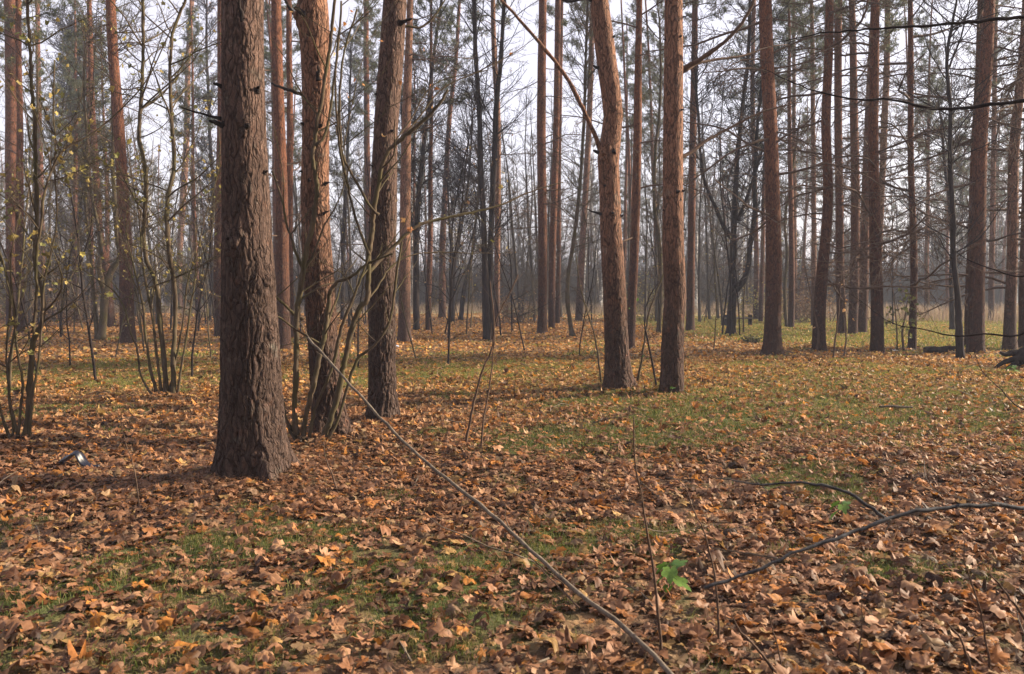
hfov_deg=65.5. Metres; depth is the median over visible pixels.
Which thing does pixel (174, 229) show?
birch tree
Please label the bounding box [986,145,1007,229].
pine tree
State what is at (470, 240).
bare sapling
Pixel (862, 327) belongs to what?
pine tree
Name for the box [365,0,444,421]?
pine tree
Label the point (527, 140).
bare tree
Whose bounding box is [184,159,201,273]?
pine tree
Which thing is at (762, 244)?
bare sapling
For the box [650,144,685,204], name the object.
pine tree
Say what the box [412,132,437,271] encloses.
pine tree
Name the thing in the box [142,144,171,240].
pine tree
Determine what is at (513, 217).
bare tree
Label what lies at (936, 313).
dry grass
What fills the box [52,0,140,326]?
pine tree
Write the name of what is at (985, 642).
shoot
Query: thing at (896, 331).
shoot
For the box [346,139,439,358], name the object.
bare sapling
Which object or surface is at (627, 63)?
pine tree
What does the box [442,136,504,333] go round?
bare sapling
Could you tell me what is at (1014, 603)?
shoot
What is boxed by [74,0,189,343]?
pine tree
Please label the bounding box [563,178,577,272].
bare tree
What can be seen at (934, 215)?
birch tree
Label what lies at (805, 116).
pine tree
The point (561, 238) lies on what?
bare tree
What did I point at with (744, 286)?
bare sapling
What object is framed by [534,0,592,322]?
pine tree
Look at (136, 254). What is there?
bare tree
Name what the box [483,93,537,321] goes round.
bare tree
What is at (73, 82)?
pine tree
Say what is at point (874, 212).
pine tree
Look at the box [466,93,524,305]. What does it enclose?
bare tree
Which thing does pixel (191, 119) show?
bare sapling
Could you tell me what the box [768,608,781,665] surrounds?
shoot
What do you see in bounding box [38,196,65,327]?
bare sapling
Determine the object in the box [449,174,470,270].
birch tree
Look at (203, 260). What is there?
bare sapling
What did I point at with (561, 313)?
bare tree
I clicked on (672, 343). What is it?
pine tree
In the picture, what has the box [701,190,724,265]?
birch tree
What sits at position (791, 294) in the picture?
pine tree
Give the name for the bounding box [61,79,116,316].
bare tree
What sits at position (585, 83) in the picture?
bare tree
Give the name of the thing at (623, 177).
pine tree
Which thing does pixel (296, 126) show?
pine tree
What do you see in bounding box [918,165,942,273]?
bare tree
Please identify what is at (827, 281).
bare sapling
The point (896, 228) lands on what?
bare tree
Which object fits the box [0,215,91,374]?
bare sapling
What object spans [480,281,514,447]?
shoot
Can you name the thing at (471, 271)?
bare sapling
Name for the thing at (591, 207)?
bare tree
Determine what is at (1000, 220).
bare tree
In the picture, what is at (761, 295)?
pine tree
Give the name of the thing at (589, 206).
pine tree
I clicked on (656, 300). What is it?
bare tree
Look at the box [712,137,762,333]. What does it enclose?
bare sapling
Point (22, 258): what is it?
bare sapling
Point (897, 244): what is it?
bare sapling
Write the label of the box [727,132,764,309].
bare tree
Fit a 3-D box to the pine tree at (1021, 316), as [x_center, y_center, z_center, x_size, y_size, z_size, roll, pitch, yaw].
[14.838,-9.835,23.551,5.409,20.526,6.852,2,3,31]
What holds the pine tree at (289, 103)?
on the ground at (580, 616)
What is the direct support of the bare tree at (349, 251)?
on the ground at (580, 616)
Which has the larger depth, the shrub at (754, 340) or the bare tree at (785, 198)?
the bare tree at (785, 198)
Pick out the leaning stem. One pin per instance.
(637, 639)
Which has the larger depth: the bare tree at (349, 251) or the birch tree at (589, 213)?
the birch tree at (589, 213)
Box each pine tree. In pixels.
[0,0,51,326]
[0,0,73,331]
[0,151,5,227]
[23,0,60,287]
[23,101,59,267]
[29,1,103,318]
[39,65,91,246]
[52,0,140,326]
[64,13,111,318]
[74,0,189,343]
[78,18,132,257]
[100,134,116,259]
[128,130,154,250]
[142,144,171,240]
[154,0,221,336]
[159,0,216,319]
[162,1,205,311]
[178,0,302,484]
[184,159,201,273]
[188,120,215,275]
[264,0,297,263]
[264,0,301,229]
[264,0,330,348]
[264,0,350,336]
[266,65,301,224]
[271,0,352,436]
[286,53,358,238]
[293,118,301,279]
[330,151,363,268]
[336,0,481,342]
[342,0,399,309]
[345,0,402,236]
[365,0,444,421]
[397,66,428,272]
[401,0,470,329]
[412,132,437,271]
[423,0,474,317]
[453,0,536,325]
[500,0,636,389]
[503,0,599,333]
[509,0,586,327]
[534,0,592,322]
[556,0,717,349]
[561,0,623,320]
[566,139,598,222]
[571,166,598,256]
[581,161,599,258]
[594,20,649,273]
[615,0,658,235]
[619,141,651,215]
[620,118,652,220]
[626,0,689,310]
[630,47,688,306]
[633,0,900,355]
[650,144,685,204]
[657,0,736,330]
[659,0,800,392]
[683,162,710,213]
[709,0,809,319]
[714,134,745,267]
[715,162,731,225]
[726,35,786,320]
[731,0,949,349]
[752,0,833,318]
[755,0,833,327]
[773,0,860,325]
[778,0,938,333]
[784,99,822,310]
[786,0,957,351]
[794,0,949,334]
[796,102,821,270]
[797,0,1022,349]
[802,0,933,332]
[816,155,834,215]
[832,0,960,304]
[879,0,1023,352]
[881,0,1023,345]
[886,0,1023,350]
[889,6,947,252]
[892,165,925,266]
[895,0,969,315]
[914,0,1023,347]
[922,79,969,308]
[931,164,946,260]
[936,0,1023,319]
[953,99,972,267]
[955,146,989,209]
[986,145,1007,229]
[987,94,1023,305]
[988,107,1021,271]
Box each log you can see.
[879,405,912,408]
[923,346,947,352]
[942,346,955,350]
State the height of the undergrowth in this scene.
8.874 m
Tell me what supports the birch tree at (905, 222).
on the ground at (580, 616)
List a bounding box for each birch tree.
[0,143,5,247]
[23,153,33,275]
[135,151,159,262]
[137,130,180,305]
[140,177,163,287]
[170,195,176,266]
[188,155,209,261]
[354,147,371,247]
[399,142,425,301]
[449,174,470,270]
[457,182,481,275]
[526,172,537,265]
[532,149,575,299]
[571,154,598,264]
[579,131,599,299]
[583,157,600,280]
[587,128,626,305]
[587,173,600,278]
[640,127,662,266]
[640,148,662,264]
[686,167,712,267]
[695,135,709,310]
[700,174,722,268]
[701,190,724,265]
[703,161,722,268]
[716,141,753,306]
[716,144,744,268]
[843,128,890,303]
[898,175,920,279]
[917,158,949,267]
[930,166,945,269]
[955,179,967,284]
[986,153,1004,268]
[986,163,1019,281]
[986,164,1005,279]
[987,198,1003,277]
[995,164,1021,307]
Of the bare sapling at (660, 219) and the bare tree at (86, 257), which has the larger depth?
the bare tree at (86, 257)
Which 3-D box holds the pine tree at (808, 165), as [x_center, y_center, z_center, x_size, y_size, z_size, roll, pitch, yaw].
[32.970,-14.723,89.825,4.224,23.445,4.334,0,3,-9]
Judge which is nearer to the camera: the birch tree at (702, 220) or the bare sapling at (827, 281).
the bare sapling at (827, 281)
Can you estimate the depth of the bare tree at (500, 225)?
59.07 m
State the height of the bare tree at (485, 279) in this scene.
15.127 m
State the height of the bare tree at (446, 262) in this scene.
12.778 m
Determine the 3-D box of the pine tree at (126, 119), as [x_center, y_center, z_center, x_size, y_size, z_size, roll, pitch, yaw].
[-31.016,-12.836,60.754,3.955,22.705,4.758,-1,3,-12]
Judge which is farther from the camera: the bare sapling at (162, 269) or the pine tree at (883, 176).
the bare sapling at (162, 269)
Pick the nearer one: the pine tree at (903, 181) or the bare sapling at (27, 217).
the bare sapling at (27, 217)
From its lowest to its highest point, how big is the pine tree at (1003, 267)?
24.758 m
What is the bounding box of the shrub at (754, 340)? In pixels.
[741,335,762,342]
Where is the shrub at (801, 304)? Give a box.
[761,274,848,322]
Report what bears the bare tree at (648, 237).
on the ground at (580, 616)
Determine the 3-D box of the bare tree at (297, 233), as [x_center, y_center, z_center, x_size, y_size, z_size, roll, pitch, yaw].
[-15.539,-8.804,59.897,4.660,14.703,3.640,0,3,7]
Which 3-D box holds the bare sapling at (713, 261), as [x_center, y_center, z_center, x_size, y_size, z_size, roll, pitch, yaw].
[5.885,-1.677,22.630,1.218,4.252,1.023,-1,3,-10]
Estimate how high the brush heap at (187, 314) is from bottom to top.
1.179 m
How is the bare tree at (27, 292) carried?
on the ground at (580, 616)
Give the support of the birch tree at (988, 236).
on the ground at (580, 616)
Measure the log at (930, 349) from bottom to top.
0.217 m
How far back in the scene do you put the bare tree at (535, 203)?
53.78 m
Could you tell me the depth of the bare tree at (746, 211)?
108.57 m
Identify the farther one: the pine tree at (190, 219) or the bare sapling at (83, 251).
the pine tree at (190, 219)
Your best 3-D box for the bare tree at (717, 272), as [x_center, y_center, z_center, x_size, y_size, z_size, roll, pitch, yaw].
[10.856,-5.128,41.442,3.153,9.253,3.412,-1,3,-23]
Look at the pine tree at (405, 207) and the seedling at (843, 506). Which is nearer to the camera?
the seedling at (843, 506)
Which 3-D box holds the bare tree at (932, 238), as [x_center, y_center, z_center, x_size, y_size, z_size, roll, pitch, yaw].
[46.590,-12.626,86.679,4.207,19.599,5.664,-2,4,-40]
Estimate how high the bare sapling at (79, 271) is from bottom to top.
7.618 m
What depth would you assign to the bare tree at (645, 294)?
45.19 m
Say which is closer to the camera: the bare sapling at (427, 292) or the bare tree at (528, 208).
the bare sapling at (427, 292)
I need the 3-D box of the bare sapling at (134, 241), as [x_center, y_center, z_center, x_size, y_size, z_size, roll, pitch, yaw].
[-15.910,-5.672,34.106,5.834,11.135,3.183,2,4,32]
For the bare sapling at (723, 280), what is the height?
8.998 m
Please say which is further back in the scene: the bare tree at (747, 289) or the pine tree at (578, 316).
the bare tree at (747, 289)
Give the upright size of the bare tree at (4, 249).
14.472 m
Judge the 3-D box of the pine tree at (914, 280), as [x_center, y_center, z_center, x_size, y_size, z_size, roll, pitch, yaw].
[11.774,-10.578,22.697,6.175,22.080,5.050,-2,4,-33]
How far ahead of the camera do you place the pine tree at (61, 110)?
66.46 m
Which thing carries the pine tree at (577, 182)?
on the ground at (580, 616)
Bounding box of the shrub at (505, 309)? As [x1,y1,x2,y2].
[473,286,537,322]
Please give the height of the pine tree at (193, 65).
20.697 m
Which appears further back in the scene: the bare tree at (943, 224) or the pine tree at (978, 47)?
the bare tree at (943, 224)
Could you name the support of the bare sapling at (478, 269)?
on the ground at (580, 616)
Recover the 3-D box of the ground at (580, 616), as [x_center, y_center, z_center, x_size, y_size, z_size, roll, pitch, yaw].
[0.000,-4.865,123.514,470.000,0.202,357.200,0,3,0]
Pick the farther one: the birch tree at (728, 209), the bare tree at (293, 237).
the birch tree at (728, 209)
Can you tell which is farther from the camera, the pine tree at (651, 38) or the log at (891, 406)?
the pine tree at (651, 38)
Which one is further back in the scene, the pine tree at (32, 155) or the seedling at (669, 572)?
the pine tree at (32, 155)
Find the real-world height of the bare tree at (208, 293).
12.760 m
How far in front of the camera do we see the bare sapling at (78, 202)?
28.95 m
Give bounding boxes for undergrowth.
[0,234,1018,310]
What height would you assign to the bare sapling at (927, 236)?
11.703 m
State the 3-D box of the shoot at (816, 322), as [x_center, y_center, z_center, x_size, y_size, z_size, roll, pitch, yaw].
[8.476,-0.795,22.050,1.269,2.496,0.738,0,3,0]
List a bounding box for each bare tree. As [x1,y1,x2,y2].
[0,116,55,325]
[0,131,56,316]
[0,151,5,316]
[0,151,48,300]
[0,163,5,298]
[11,0,173,340]
[24,132,65,296]
[25,95,95,322]
[34,1,122,307]
[39,173,68,298]
[44,140,88,302]
[59,120,116,319]
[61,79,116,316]
[62,198,84,300]
[63,105,118,318]
[97,179,118,308]
[103,123,151,315]
[111,162,145,308]
[118,167,165,318]
[123,104,180,323]
[125,128,154,269]
[134,183,175,306]
[143,158,192,315]
[152,173,176,270]
[166,0,216,317]
[169,199,194,307]
[174,155,209,302]
[176,136,215,320]
[176,150,209,306]
[177,138,209,275]
[266,108,300,289]
[269,128,304,311]
[270,129,305,315]
[272,114,347,293]
[329,13,377,317]
[330,97,371,326]
[332,187,354,313]
[340,119,371,309]
[357,0,472,330]
[398,207,419,311]
[413,56,521,321]
[419,0,530,340]
[419,168,447,280]
[423,152,470,316]
[427,200,441,268]
[436,104,523,319]
[441,0,547,338]
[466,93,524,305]
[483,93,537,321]
[491,153,520,264]
[493,162,518,300]
[500,87,567,319]
[500,136,537,318]
[500,160,526,276]
[500,178,527,306]
[504,137,533,265]
[504,156,533,271]
[509,138,577,315]
[509,148,536,268]
[511,183,527,263]
[515,109,564,300]
[519,173,535,268]
[525,0,626,336]
[525,147,568,313]
[530,119,589,320]
[547,95,584,316]
[547,146,599,309]
[562,174,582,254]
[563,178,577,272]
[564,165,593,273]
[564,196,601,306]
[575,153,597,271]
[577,172,602,310]
[583,193,601,308]
[587,196,601,267]
[591,162,627,300]
[596,73,663,320]
[598,149,630,307]
[601,109,654,314]
[619,0,704,331]
[625,138,662,319]
[638,162,662,296]
[640,170,650,266]
[640,178,653,278]
[648,0,807,334]
[654,152,712,312]
[660,119,707,271]
[683,85,721,321]
[683,179,717,304]
[684,95,728,318]
[687,112,742,299]
[687,129,752,317]
[695,151,753,324]
[701,162,727,283]
[702,167,727,273]
[717,181,738,273]
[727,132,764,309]
[737,159,751,276]
[737,162,759,269]
[739,175,759,309]
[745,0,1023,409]
[756,91,820,326]
[781,158,798,263]
[799,197,810,267]
[817,134,850,273]
[817,158,850,263]
[872,0,1023,357]
[882,166,909,284]
[895,54,987,329]
[901,162,931,277]
[902,192,925,275]
[918,138,966,291]
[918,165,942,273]
[932,156,956,266]
[945,153,968,269]
[985,190,1006,274]
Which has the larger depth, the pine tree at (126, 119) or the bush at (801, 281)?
the pine tree at (126, 119)
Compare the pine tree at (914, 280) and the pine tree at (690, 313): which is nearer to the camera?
the pine tree at (914, 280)
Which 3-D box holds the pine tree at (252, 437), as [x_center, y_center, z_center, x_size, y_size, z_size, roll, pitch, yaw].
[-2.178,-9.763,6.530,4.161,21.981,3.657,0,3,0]
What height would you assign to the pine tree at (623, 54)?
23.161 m
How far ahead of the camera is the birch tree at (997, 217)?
88.41 m
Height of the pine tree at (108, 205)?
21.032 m
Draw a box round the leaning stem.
[297,320,711,673]
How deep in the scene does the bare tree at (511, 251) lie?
79.04 m
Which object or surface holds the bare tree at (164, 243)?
on the ground at (580, 616)
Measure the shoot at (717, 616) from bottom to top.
0.759 m
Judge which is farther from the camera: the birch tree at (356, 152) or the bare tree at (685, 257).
the birch tree at (356, 152)
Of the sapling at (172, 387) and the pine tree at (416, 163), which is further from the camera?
the pine tree at (416, 163)
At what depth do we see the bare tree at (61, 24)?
74.77 m
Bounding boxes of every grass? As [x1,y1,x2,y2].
[0,315,1023,673]
[1,300,1017,323]
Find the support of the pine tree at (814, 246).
on the ground at (580, 616)
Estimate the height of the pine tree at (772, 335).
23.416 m
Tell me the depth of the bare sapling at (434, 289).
41.41 m
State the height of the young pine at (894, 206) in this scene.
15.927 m
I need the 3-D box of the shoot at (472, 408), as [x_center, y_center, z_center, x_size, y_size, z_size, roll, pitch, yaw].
[-0.189,0.239,8.415,0.504,1.849,0.570,3,4,43]
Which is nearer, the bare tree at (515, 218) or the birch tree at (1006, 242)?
the birch tree at (1006, 242)
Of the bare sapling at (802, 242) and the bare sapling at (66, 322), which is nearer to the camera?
the bare sapling at (66, 322)
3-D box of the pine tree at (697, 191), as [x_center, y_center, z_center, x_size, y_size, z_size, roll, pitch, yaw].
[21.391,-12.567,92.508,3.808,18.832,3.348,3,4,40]
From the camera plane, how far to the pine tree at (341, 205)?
90.15 m
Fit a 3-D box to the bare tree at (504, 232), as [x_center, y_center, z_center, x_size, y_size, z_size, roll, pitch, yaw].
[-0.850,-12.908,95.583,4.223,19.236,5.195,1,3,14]
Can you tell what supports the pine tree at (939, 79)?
on the ground at (580, 616)
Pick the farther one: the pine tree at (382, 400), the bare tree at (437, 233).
the bare tree at (437, 233)
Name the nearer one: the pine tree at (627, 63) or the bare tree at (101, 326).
the bare tree at (101, 326)
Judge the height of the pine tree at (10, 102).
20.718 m
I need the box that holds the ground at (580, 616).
[0,310,1023,673]
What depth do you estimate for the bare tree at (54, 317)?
45.10 m
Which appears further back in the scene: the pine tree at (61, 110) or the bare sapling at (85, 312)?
the pine tree at (61, 110)
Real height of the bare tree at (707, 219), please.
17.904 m
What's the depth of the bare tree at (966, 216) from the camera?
92.61 m
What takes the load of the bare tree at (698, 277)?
on the ground at (580, 616)
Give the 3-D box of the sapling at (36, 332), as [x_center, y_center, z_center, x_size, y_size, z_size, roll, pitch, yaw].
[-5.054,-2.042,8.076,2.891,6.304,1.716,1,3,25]
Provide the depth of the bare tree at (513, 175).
101.90 m
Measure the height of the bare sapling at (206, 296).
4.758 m
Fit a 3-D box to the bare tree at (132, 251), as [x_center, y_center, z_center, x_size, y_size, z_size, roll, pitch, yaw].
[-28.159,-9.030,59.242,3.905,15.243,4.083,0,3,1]
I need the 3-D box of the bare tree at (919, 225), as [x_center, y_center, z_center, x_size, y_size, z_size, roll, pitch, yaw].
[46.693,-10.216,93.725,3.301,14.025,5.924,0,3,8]
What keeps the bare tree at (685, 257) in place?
on the ground at (580, 616)
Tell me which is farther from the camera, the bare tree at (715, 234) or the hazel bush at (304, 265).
the bare tree at (715, 234)
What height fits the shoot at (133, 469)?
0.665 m
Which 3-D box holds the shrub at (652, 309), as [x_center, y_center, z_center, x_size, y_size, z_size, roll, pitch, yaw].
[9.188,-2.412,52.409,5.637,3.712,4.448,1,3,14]
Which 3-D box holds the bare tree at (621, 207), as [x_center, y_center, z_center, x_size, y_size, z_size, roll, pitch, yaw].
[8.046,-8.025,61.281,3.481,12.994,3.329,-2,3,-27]
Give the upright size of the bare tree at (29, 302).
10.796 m
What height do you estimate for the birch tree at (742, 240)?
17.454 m
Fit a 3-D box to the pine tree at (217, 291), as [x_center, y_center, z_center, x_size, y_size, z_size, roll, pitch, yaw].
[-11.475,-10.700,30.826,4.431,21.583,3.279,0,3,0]
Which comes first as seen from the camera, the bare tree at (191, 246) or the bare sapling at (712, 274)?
the bare sapling at (712, 274)
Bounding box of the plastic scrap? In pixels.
[58,451,99,466]
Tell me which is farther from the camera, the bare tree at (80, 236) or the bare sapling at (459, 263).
the bare tree at (80, 236)
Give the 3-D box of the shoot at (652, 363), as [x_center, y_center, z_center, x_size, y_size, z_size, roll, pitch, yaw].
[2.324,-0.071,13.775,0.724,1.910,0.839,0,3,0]
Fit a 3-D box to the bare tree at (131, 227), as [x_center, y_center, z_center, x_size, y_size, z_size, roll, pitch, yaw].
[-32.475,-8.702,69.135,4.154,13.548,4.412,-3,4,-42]
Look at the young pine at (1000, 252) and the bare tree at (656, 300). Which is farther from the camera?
the young pine at (1000, 252)
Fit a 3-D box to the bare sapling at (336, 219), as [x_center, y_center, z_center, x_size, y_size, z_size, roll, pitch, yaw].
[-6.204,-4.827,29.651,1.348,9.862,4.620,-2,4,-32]
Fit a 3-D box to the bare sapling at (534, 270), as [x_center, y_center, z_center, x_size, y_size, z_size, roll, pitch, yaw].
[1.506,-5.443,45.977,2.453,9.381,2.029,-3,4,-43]
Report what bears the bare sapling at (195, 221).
on the ground at (580, 616)
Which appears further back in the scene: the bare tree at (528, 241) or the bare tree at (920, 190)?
the bare tree at (920, 190)
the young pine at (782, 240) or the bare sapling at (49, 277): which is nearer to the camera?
the bare sapling at (49, 277)
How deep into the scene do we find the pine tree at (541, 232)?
32.24 m
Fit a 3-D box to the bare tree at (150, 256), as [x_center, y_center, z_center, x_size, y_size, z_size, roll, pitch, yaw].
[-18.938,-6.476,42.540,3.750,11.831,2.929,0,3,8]
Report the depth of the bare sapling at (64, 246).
32.83 m
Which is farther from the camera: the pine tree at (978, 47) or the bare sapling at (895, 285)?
the bare sapling at (895, 285)
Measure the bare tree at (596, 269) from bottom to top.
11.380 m
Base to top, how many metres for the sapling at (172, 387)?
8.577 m
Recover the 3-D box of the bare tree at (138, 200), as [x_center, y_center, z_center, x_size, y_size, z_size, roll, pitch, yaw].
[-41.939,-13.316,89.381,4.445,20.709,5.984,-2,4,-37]
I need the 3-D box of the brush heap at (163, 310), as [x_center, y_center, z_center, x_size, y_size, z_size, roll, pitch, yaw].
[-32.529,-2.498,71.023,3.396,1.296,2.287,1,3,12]
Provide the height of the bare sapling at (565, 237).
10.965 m
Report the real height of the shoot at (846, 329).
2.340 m
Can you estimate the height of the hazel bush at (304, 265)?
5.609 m
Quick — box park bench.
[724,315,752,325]
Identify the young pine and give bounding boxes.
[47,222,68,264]
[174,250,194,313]
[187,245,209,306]
[781,228,787,275]
[883,189,908,271]
[894,212,923,273]
[920,183,966,282]
[995,228,1006,279]
[998,229,1005,268]
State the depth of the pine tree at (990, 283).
48.07 m
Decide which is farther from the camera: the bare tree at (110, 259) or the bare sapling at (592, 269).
the bare tree at (110, 259)
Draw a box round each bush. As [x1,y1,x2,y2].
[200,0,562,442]
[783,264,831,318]
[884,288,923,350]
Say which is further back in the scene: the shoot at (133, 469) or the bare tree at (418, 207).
the bare tree at (418, 207)
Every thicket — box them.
[0,273,71,319]
[0,275,118,322]
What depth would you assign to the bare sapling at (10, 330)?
26.95 m
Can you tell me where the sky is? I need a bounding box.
[0,0,1023,274]
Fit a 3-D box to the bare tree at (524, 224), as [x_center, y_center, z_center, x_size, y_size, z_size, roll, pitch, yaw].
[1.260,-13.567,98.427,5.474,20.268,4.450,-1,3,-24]
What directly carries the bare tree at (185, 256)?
on the ground at (580, 616)
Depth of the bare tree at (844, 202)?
88.95 m
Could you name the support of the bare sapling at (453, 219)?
on the ground at (580, 616)
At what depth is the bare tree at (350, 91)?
51.68 m
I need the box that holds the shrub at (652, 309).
[626,271,685,318]
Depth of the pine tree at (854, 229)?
31.21 m
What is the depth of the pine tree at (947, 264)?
61.70 m
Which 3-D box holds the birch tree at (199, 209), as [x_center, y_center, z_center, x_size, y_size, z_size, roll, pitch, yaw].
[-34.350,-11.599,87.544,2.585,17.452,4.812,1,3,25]
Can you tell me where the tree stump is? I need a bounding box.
[995,346,1023,368]
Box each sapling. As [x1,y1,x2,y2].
[0,0,91,384]
[0,0,174,440]
[0,82,105,344]
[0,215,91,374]
[1,28,110,379]
[1,144,49,296]
[4,0,267,396]
[4,143,71,323]
[10,176,50,333]
[30,187,105,365]
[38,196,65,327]
[39,134,84,328]
[39,165,88,333]
[40,4,102,336]
[52,168,104,332]
[55,179,109,293]
[69,70,153,292]
[92,89,182,332]
[101,132,142,319]
[103,173,167,351]
[111,204,150,356]
[129,133,176,321]
[131,65,211,329]
[155,225,184,305]
[156,80,220,336]
[170,157,210,323]
[171,183,220,357]
[176,86,220,375]
[181,136,216,330]
[271,132,302,331]
[329,104,364,336]
[329,159,365,323]
[332,200,356,307]
[333,127,371,366]
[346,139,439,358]
[359,177,370,322]
[396,44,423,270]
[398,58,494,337]
[398,136,442,333]
[412,111,520,333]
[423,207,481,315]
[431,201,454,313]
[435,75,486,365]
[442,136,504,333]
[443,116,565,351]
[449,171,477,324]
[459,166,509,327]
[460,97,511,335]
[467,215,481,298]
[488,137,522,331]
[508,174,537,322]
[523,187,561,322]
[555,161,575,289]
[557,153,600,325]
[572,180,600,355]
[628,149,663,332]
[628,200,663,311]
[641,143,687,294]
[686,193,738,320]
[695,204,724,317]
[699,203,743,349]
[705,21,784,335]
[711,152,748,334]
[711,184,729,302]
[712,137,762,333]
[720,159,781,331]
[726,221,752,315]
[747,217,782,282]
[781,219,788,317]
[782,175,818,292]
[797,189,810,313]
[818,221,835,320]
[883,202,904,316]
[885,124,923,323]
[918,144,948,312]
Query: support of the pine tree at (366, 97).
on the ground at (580, 616)
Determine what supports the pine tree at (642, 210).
on the ground at (580, 616)
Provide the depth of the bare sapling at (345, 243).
42.35 m
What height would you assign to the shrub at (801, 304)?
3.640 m
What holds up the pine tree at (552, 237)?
on the ground at (580, 616)
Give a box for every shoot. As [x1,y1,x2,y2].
[122,425,139,505]
[323,441,337,492]
[465,275,519,441]
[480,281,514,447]
[567,256,601,381]
[629,281,662,384]
[633,416,666,661]
[636,256,663,380]
[678,480,719,643]
[731,614,777,673]
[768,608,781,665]
[794,263,836,349]
[828,270,853,356]
[838,268,863,355]
[858,601,862,663]
[883,268,908,349]
[946,621,971,671]
[963,537,991,669]
[989,573,1023,619]
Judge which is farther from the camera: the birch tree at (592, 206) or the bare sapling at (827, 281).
the birch tree at (592, 206)
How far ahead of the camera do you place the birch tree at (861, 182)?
81.66 m
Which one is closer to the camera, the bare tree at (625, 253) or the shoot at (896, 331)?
the shoot at (896, 331)
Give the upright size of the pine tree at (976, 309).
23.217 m
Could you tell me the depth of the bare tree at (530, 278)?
41.74 m
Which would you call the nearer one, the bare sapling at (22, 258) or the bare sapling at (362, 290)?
the bare sapling at (22, 258)
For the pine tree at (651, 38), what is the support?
on the ground at (580, 616)
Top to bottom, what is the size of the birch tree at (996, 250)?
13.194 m
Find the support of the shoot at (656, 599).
on the ground at (580, 616)
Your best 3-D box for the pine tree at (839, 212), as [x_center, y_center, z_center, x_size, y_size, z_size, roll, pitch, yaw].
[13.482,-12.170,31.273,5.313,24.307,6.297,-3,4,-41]
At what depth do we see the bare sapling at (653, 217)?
33.34 m
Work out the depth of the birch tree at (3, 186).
83.23 m
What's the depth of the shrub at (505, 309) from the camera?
46.28 m
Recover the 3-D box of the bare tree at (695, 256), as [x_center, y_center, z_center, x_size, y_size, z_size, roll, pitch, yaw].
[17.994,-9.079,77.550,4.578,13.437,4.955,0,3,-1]
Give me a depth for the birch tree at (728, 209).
94.07 m
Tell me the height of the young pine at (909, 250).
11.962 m
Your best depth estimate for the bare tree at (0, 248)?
48.24 m
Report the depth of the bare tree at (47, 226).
65.78 m
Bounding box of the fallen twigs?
[0,337,1023,673]
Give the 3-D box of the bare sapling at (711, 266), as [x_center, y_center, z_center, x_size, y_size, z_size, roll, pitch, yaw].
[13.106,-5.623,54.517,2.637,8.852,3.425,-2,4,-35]
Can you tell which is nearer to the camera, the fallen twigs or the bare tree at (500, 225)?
the fallen twigs
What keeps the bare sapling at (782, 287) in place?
on the ground at (580, 616)
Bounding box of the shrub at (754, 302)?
[722,284,787,319]
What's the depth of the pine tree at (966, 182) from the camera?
83.55 m
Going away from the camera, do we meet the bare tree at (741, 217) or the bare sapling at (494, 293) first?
the bare sapling at (494, 293)
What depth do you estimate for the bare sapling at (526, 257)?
44.97 m
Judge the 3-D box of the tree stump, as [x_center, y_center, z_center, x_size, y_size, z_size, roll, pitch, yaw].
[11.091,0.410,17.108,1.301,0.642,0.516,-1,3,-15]
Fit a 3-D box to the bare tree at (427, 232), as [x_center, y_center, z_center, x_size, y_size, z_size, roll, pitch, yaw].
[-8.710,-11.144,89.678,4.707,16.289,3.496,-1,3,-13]
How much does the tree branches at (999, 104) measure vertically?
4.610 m
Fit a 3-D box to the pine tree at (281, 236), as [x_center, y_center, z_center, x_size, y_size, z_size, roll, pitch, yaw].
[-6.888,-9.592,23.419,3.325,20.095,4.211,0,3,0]
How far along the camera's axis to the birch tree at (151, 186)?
85.79 m
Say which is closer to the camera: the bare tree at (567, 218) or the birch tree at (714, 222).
the birch tree at (714, 222)
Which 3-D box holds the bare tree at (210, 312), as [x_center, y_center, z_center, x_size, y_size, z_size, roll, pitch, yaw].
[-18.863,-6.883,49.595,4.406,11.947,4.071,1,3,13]
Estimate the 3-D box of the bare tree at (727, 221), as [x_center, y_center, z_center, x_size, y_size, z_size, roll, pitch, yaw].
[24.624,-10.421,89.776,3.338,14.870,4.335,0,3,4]
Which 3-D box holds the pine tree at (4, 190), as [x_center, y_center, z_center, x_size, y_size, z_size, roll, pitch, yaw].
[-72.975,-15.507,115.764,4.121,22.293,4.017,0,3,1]
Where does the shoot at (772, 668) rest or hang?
on the ground at (580, 616)
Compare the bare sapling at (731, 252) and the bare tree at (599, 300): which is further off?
the bare tree at (599, 300)
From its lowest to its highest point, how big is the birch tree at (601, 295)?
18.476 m
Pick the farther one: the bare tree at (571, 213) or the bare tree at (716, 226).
the bare tree at (571, 213)
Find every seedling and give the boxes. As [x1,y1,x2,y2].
[656,559,691,599]
[829,501,850,520]
[1005,365,1018,371]
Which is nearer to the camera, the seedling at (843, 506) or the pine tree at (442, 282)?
the seedling at (843, 506)
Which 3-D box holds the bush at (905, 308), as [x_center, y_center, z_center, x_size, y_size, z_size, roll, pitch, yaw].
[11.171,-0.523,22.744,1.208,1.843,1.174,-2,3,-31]
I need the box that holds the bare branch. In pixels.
[704,475,1023,588]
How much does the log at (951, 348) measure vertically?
0.166 m
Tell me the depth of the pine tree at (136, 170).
109.73 m

